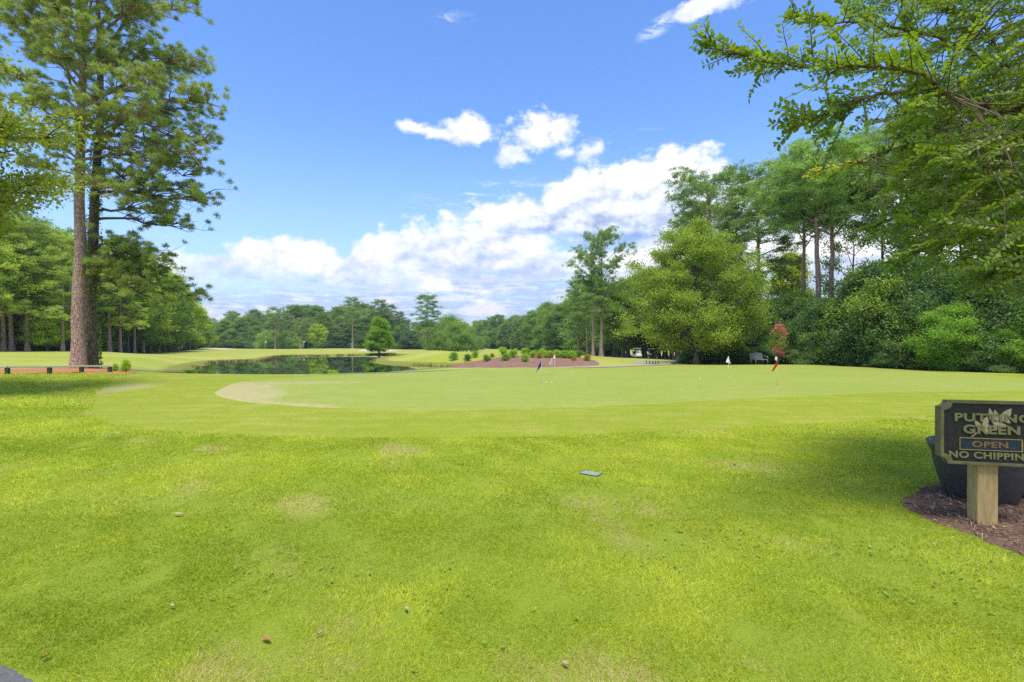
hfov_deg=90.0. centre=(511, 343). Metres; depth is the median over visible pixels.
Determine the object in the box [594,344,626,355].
shrub
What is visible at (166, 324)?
pine tree
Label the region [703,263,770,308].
broadleaf tree
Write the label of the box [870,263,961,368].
shrub
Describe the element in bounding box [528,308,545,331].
broadleaf tree
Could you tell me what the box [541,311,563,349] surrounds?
broadleaf tree
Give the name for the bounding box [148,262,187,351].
broadleaf tree
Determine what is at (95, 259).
pine tree
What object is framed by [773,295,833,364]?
shrub
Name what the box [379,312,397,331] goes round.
broadleaf tree
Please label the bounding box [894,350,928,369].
shrub
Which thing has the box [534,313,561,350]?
broadleaf tree
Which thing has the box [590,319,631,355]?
broadleaf tree
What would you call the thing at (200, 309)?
broadleaf tree
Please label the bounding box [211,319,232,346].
broadleaf tree
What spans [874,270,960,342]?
shrub
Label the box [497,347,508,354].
garden shrub
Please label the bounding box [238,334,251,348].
shrub
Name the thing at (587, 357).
garden shrub
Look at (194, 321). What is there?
broadleaf tree
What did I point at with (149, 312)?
broadleaf tree
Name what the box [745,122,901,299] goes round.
pine tree
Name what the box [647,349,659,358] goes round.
golf cart
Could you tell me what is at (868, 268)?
shrub
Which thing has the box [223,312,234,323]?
pine tree
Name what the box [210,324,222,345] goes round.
broadleaf tree
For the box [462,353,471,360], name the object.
garden shrub
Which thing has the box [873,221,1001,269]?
broadleaf tree
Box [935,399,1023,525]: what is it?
putting green sign
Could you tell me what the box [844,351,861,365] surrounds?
shrub
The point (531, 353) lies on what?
garden shrub
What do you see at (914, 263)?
shrub
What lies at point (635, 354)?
golf cart
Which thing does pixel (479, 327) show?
broadleaf tree
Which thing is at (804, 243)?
pine tree
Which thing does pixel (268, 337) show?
willow tree
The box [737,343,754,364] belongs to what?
shrub
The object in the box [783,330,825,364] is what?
shrub
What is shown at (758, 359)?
garden bench
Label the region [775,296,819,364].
shrub
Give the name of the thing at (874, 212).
broadleaf tree
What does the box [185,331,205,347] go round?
shrub
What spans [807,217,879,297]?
broadleaf tree
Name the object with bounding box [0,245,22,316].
pine tree
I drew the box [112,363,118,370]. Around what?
young plant
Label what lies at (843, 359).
shrub
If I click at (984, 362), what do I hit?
shrub
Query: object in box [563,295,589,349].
broadleaf tree
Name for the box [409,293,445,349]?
pine tree
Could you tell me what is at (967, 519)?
bark chips
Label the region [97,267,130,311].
pine tree
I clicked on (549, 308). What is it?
broadleaf tree
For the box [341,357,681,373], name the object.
cart path
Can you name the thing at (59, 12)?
pine tree
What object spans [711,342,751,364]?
shrub
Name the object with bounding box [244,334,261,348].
shrub
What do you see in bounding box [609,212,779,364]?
maple tree
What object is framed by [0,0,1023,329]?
sky
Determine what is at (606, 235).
pine tree
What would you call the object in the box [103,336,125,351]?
shrub
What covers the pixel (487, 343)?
shrub
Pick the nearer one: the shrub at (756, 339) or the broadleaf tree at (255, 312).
the shrub at (756, 339)
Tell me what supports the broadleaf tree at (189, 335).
on the ground at (166, 362)
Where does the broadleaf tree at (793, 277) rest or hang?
on the ground at (166, 362)
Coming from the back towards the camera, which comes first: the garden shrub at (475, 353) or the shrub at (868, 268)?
the garden shrub at (475, 353)
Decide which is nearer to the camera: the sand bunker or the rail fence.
the rail fence
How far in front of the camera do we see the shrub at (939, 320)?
29.53 m
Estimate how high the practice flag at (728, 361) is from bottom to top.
0.971 m
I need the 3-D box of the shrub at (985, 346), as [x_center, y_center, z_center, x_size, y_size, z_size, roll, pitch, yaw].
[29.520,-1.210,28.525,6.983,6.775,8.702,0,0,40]
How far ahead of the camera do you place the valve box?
5.87 m
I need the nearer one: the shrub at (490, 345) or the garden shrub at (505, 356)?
the garden shrub at (505, 356)
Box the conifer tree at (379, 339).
[361,316,397,354]
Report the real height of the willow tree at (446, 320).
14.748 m
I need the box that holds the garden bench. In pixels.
[750,353,767,363]
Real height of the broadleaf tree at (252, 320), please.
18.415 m
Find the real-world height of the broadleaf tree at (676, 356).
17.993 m
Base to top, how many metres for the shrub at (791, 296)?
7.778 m
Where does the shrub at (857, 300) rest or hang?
on the ground at (166, 362)
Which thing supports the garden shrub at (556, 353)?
on the mulch bed at (532, 362)
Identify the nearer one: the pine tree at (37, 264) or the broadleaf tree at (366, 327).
the pine tree at (37, 264)
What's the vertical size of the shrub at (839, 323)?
7.387 m
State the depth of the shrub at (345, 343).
226.54 m
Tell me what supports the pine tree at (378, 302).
on the ground at (166, 362)
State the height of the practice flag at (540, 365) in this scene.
0.970 m
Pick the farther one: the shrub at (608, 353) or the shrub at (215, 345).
the shrub at (215, 345)
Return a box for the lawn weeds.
[193,457,1023,670]
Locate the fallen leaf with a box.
[261,634,269,640]
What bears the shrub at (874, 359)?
on the ground at (166, 362)
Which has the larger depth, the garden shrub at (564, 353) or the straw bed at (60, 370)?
the garden shrub at (564, 353)
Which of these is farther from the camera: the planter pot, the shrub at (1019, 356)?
the shrub at (1019, 356)
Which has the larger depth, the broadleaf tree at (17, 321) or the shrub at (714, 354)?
the broadleaf tree at (17, 321)
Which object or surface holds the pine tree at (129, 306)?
on the ground at (166, 362)
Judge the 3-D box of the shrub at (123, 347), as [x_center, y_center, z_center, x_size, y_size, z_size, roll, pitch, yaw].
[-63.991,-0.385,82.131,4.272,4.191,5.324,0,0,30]
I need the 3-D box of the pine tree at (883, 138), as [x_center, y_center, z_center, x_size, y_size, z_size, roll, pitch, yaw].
[35.022,-8.774,46.222,13.957,22.219,11.624,0,0,39]
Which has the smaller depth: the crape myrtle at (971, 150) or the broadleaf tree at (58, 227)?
the crape myrtle at (971, 150)
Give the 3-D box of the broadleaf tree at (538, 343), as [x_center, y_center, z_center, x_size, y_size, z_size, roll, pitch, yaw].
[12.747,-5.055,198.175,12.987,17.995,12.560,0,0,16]
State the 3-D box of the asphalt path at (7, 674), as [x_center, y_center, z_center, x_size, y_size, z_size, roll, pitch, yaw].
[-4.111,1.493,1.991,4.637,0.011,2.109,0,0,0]
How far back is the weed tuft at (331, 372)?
31.13 m
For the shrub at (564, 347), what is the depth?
172.60 m
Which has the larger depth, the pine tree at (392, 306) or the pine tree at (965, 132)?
the pine tree at (392, 306)
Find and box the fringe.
[89,365,1023,437]
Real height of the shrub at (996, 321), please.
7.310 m
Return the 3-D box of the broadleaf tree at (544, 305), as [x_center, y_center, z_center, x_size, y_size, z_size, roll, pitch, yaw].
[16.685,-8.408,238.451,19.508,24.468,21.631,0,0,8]
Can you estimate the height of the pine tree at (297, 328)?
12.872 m
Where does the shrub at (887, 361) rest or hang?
on the ground at (166, 362)
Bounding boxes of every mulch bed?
[450,355,598,367]
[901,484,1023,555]
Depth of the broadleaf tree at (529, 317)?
213.81 m
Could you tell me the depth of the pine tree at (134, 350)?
81.65 m
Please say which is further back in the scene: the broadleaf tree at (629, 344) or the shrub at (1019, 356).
the broadleaf tree at (629, 344)
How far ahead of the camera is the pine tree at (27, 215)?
65.77 m
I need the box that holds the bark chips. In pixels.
[906,485,1022,552]
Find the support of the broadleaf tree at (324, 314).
on the ground at (166, 362)
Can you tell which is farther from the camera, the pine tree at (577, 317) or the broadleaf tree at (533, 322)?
the broadleaf tree at (533, 322)
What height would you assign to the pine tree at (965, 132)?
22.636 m
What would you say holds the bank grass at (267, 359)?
on the ground at (166, 362)
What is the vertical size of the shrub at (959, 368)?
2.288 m
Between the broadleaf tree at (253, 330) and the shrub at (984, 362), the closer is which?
the shrub at (984, 362)
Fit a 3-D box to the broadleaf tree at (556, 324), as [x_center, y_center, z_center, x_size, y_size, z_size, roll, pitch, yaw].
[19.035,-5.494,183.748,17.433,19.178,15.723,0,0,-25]
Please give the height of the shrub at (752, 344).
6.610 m
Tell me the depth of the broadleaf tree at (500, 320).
293.22 m
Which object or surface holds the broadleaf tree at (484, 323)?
on the ground at (166, 362)
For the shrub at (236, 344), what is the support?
on the ground at (166, 362)
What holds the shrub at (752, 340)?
on the ground at (166, 362)
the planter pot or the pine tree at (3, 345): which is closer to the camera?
the planter pot
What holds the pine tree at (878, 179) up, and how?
on the ground at (166, 362)
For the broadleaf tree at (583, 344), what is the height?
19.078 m
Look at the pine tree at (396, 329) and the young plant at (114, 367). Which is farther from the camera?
the pine tree at (396, 329)
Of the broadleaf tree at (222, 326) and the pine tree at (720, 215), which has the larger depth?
the broadleaf tree at (222, 326)
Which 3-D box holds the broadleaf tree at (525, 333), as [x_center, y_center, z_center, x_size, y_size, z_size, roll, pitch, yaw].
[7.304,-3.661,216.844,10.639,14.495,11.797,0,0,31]
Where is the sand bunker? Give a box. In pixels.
[198,348,230,348]
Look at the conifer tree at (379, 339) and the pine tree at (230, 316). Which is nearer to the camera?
the conifer tree at (379, 339)
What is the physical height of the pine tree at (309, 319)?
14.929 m
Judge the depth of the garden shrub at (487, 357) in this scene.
47.90 m
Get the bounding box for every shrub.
[0,327,24,350]
[17,312,70,350]
[69,316,125,350]
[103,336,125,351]
[112,330,125,351]
[129,338,140,351]
[145,321,173,351]
[160,337,182,350]
[174,334,189,349]
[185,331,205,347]
[212,336,227,347]
[222,331,246,348]
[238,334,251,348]
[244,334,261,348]
[296,330,310,348]
[310,333,342,348]
[335,330,356,348]
[348,330,369,348]
[389,332,401,348]
[396,331,424,348]
[448,352,460,359]
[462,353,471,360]
[471,350,479,357]
[481,354,491,361]
[482,338,491,348]
[487,340,498,348]
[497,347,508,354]
[501,353,510,360]
[508,348,519,357]
[511,338,521,349]
[519,355,528,361]
[520,348,528,354]
[527,350,536,357]
[534,352,543,357]
[546,352,554,357]
[552,349,562,357]
[558,343,572,350]
[559,350,569,357]
[565,349,576,357]
[576,349,583,357]
[583,353,591,360]
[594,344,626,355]
[671,348,693,363]
[690,350,731,364]
[699,350,725,364]
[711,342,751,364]
[720,316,757,364]
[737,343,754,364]
[743,310,762,364]
[744,321,771,364]
[748,298,793,364]
[750,336,788,364]
[756,287,821,364]
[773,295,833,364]
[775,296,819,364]
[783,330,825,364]
[788,257,912,366]
[793,296,856,348]
[794,282,877,364]
[808,340,827,364]
[815,251,962,368]
[822,249,918,347]
[839,349,852,365]
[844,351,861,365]
[858,355,872,366]
[861,341,898,367]
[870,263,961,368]
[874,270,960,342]
[874,335,925,369]
[882,268,990,368]
[894,297,1005,370]
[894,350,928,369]
[912,335,962,370]
[941,261,1017,354]
[943,338,994,371]
[952,280,1004,344]
[958,323,1023,372]
[960,275,1023,352]
[971,273,1023,371]
[989,321,1023,372]
[993,290,1023,337]
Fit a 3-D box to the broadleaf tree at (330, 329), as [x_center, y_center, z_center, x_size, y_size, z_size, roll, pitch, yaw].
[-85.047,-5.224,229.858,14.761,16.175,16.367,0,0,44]
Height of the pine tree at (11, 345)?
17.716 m
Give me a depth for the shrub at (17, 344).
66.18 m
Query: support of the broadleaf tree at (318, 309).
on the ground at (166, 362)
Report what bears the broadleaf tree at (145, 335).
on the ground at (166, 362)
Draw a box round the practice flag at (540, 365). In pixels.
[537,359,541,384]
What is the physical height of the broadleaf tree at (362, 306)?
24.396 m
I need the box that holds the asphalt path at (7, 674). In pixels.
[0,665,32,681]
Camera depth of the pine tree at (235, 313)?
277.98 m
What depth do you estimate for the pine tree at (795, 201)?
45.46 m
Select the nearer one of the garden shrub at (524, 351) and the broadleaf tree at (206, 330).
the garden shrub at (524, 351)
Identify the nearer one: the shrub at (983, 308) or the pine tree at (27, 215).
the shrub at (983, 308)
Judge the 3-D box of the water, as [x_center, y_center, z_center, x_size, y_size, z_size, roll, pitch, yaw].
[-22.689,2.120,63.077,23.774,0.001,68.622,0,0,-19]
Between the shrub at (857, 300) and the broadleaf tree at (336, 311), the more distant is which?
the broadleaf tree at (336, 311)
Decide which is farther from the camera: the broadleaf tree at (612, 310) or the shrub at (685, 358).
the broadleaf tree at (612, 310)
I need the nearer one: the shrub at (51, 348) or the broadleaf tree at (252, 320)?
the shrub at (51, 348)
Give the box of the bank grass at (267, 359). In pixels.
[181,353,455,372]
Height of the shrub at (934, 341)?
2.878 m
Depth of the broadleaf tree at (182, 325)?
101.15 m
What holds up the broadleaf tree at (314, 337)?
on the ground at (166, 362)
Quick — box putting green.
[215,365,1023,409]
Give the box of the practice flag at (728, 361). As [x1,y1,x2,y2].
[726,356,730,376]
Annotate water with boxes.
[192,355,450,373]
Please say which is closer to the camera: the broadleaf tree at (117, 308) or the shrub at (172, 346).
the broadleaf tree at (117, 308)
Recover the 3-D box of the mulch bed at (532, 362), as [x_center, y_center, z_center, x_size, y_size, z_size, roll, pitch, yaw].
[0.921,1.714,44.328,13.227,1.224,10.905,0,0,0]
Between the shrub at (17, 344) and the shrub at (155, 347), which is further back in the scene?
the shrub at (155, 347)
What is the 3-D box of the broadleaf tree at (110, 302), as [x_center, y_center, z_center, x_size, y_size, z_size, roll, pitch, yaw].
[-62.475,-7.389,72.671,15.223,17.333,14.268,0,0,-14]
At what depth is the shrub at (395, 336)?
224.12 m
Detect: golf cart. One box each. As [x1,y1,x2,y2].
[632,348,641,357]
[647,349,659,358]
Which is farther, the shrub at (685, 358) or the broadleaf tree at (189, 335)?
the broadleaf tree at (189, 335)
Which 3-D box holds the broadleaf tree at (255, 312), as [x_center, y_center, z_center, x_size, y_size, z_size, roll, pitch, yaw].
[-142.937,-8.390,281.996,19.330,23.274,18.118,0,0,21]
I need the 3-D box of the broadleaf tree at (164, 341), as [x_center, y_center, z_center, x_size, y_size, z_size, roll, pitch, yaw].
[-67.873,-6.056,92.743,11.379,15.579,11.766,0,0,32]
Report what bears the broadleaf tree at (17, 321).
on the ground at (166, 362)
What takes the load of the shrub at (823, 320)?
on the ground at (166, 362)
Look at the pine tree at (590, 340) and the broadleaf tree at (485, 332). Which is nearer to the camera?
the pine tree at (590, 340)
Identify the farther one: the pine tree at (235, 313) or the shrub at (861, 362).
the pine tree at (235, 313)
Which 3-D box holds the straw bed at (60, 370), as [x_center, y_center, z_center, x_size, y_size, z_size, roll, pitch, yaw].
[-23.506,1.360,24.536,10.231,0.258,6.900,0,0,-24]
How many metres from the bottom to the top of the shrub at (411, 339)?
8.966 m
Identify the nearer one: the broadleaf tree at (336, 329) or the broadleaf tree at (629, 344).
the broadleaf tree at (629, 344)
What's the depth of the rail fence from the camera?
22.36 m
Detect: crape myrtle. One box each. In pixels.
[686,0,1023,309]
[766,322,788,364]
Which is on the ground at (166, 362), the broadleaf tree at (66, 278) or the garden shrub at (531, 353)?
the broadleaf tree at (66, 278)
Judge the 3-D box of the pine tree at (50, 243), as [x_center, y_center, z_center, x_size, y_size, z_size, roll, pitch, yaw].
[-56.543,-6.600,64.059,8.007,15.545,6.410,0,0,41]
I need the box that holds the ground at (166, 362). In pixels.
[0,348,1023,681]
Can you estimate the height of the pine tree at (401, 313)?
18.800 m
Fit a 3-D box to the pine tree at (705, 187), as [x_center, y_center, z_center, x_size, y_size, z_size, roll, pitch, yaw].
[23.645,-9.041,58.827,12.402,23.568,16.607,0,0,20]
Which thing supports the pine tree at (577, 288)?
on the ground at (166, 362)
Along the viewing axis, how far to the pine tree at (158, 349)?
97.49 m
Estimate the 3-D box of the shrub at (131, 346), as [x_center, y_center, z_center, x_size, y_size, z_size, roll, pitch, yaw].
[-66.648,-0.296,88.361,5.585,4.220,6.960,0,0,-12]
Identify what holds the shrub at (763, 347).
on the ground at (166, 362)
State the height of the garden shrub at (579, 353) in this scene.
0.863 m
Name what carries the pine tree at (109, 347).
on the ground at (166, 362)
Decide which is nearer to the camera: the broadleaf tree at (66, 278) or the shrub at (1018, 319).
the shrub at (1018, 319)
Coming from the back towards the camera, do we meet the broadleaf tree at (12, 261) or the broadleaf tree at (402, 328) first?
the broadleaf tree at (402, 328)
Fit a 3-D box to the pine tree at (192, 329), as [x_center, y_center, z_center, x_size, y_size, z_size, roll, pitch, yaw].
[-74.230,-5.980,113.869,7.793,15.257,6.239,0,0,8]
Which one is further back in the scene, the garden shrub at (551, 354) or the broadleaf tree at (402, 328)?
the broadleaf tree at (402, 328)
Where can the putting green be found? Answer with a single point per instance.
(500, 388)
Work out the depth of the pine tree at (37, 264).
61.94 m
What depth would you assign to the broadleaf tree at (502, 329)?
251.60 m
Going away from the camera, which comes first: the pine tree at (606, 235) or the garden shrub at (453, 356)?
the garden shrub at (453, 356)
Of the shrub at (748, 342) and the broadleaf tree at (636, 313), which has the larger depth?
the broadleaf tree at (636, 313)
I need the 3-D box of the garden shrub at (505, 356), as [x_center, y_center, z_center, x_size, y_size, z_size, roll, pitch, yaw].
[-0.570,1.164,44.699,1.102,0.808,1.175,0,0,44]
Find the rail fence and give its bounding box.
[0,365,111,373]
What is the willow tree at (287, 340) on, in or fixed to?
on the ground at (166, 362)
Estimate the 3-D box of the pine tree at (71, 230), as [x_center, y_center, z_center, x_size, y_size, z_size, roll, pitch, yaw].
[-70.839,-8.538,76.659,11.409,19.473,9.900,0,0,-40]
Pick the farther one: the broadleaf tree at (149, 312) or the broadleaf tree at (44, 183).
the broadleaf tree at (149, 312)
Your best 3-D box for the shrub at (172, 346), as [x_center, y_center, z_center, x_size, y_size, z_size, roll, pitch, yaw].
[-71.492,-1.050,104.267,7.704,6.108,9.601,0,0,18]
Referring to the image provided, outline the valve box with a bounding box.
[579,470,602,476]
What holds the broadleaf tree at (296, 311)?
on the ground at (166, 362)
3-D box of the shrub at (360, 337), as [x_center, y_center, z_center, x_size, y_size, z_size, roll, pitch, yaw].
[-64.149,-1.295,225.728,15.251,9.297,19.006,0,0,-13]
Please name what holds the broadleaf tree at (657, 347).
on the ground at (166, 362)
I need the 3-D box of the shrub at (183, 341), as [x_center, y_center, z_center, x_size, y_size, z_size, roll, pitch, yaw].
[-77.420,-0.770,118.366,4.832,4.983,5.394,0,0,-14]
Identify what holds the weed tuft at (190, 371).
on the ground at (166, 362)
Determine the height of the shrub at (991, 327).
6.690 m
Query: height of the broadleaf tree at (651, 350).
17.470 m
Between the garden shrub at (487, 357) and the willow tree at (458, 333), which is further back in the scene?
the willow tree at (458, 333)
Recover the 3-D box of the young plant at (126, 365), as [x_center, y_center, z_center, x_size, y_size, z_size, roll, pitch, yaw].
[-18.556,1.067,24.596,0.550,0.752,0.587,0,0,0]
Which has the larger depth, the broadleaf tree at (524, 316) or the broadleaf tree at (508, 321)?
the broadleaf tree at (508, 321)
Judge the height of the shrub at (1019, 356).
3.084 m
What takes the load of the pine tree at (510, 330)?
on the ground at (166, 362)
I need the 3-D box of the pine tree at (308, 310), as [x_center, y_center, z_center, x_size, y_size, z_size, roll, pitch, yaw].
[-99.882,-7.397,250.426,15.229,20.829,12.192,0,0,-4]
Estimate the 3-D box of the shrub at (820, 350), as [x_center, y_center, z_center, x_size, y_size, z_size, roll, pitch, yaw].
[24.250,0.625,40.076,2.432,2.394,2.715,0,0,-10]
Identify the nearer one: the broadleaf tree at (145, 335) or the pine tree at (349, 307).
the broadleaf tree at (145, 335)
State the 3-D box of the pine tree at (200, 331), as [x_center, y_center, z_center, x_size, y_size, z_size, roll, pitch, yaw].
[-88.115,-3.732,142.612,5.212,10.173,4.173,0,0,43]
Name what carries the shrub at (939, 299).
on the ground at (166, 362)
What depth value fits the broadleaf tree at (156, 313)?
85.15 m
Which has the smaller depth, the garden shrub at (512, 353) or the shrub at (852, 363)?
the shrub at (852, 363)
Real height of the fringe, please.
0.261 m
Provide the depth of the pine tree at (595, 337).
143.64 m
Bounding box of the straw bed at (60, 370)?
[0,368,136,373]
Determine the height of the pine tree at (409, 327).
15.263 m
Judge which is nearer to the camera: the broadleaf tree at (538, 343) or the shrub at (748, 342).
the shrub at (748, 342)
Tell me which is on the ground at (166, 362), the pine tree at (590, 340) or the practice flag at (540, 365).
the pine tree at (590, 340)
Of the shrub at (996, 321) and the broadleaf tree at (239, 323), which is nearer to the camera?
the shrub at (996, 321)
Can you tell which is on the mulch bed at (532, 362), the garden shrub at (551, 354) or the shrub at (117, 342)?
the garden shrub at (551, 354)
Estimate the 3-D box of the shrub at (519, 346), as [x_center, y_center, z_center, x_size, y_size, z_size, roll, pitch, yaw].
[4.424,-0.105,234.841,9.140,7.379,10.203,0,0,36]
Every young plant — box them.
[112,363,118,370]
[119,359,132,371]
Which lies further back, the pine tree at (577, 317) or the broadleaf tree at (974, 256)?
the pine tree at (577, 317)
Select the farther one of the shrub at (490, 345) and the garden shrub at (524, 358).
the shrub at (490, 345)
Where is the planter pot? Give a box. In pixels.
[925,435,1023,505]
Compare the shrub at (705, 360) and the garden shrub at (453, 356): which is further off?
the garden shrub at (453, 356)
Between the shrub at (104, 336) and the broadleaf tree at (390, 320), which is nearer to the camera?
the shrub at (104, 336)
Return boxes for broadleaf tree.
[0,39,113,241]
[0,212,70,336]
[0,220,46,319]
[0,229,71,350]
[15,288,70,350]
[37,233,98,349]
[38,232,134,350]
[49,223,73,235]
[101,248,141,351]
[112,274,160,352]
[112,291,166,344]
[113,288,164,351]
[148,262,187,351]
[148,310,176,344]
[162,272,201,350]
[172,275,196,342]
[182,288,210,349]
[182,308,203,337]
[185,304,198,328]
[197,310,220,347]
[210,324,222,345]
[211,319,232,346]
[224,317,252,345]
[232,316,263,333]
[240,325,262,340]
[242,308,263,324]
[253,314,268,325]
[258,319,282,331]
[276,303,311,332]
[300,304,314,313]
[304,323,329,348]
[306,315,339,338]
[307,305,325,326]
[312,311,334,340]
[329,303,353,333]
[331,323,341,334]
[342,302,373,327]
[346,310,372,336]
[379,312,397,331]
[398,323,409,335]
[474,323,483,345]
[478,320,493,342]
[479,329,489,340]
[484,313,508,329]
[485,329,499,348]
[494,323,514,346]
[502,315,518,329]
[516,319,534,346]
[517,309,535,336]
[519,310,539,348]
[527,300,556,331]
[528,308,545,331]
[528,309,550,348]
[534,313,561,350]
[541,306,555,339]
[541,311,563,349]
[542,303,570,348]
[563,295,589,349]
[566,311,590,341]
[570,320,590,349]
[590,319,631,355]
[591,286,645,356]
[597,276,648,357]
[619,263,661,358]
[633,339,668,357]
[635,266,715,358]
[647,338,667,357]
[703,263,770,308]
[763,248,825,363]
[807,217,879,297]
[824,200,955,293]
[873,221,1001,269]
[958,180,1023,262]
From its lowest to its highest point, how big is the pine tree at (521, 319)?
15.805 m
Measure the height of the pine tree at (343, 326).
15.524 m
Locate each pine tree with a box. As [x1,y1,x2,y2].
[0,0,230,367]
[0,212,36,350]
[0,214,66,350]
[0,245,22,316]
[1,212,53,350]
[3,206,52,240]
[28,228,73,350]
[52,226,73,234]
[81,0,239,368]
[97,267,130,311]
[98,259,150,352]
[99,249,130,351]
[126,279,159,352]
[140,263,180,352]
[156,271,185,351]
[177,288,199,349]
[189,329,197,348]
[195,314,203,347]
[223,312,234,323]
[227,311,240,320]
[260,306,291,348]
[292,317,311,348]
[297,307,312,323]
[300,317,313,348]
[332,315,349,347]
[337,296,370,348]
[366,298,395,325]
[377,303,397,332]
[393,311,410,331]
[393,326,402,333]
[401,319,411,331]
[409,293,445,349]
[504,322,514,349]
[507,318,523,348]
[513,317,525,340]
[557,277,595,350]
[562,225,644,356]
[568,271,614,355]
[569,282,595,355]
[584,320,596,341]
[588,303,605,355]
[663,159,771,287]
[678,194,755,280]
[706,157,812,364]
[729,147,856,295]
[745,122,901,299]
[766,135,905,297]
[821,121,1000,247]
[840,100,1022,257]
[902,90,1023,238]
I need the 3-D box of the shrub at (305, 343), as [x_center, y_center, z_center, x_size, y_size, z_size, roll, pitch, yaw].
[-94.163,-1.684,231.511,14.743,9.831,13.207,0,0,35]
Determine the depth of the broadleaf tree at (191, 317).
116.30 m
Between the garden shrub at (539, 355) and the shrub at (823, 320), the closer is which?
the shrub at (823, 320)
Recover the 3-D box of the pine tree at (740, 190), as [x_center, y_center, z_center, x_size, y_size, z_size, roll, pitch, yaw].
[25.787,-8.298,54.593,11.382,21.743,11.102,0,0,41]
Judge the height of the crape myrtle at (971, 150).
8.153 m
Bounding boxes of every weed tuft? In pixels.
[185,370,195,373]
[327,370,339,373]
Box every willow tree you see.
[250,328,282,348]
[273,330,304,348]
[417,313,479,351]
[422,331,451,350]
[428,318,485,351]
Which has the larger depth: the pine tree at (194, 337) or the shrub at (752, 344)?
the pine tree at (194, 337)
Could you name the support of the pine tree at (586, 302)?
on the ground at (166, 362)
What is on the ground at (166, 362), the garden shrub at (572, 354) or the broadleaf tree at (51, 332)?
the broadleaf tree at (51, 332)
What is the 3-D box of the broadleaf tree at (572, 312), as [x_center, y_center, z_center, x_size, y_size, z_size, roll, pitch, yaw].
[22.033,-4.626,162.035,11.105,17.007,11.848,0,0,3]
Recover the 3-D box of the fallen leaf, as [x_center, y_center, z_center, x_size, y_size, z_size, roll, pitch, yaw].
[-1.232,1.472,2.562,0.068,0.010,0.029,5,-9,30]
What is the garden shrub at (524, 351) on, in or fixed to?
on the ground at (166, 362)
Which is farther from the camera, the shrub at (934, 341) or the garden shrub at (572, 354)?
the garden shrub at (572, 354)
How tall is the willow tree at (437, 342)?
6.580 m
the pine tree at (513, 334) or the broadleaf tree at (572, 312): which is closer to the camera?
the broadleaf tree at (572, 312)
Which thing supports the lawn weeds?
on the ground at (166, 362)
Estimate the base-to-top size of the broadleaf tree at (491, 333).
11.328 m
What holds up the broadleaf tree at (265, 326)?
on the ground at (166, 362)
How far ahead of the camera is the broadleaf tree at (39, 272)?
66.65 m
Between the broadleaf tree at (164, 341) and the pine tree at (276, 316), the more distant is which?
the pine tree at (276, 316)
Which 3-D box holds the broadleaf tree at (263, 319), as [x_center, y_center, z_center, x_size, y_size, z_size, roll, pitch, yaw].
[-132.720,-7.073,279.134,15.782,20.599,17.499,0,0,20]
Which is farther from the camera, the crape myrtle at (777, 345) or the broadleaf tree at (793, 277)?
the broadleaf tree at (793, 277)

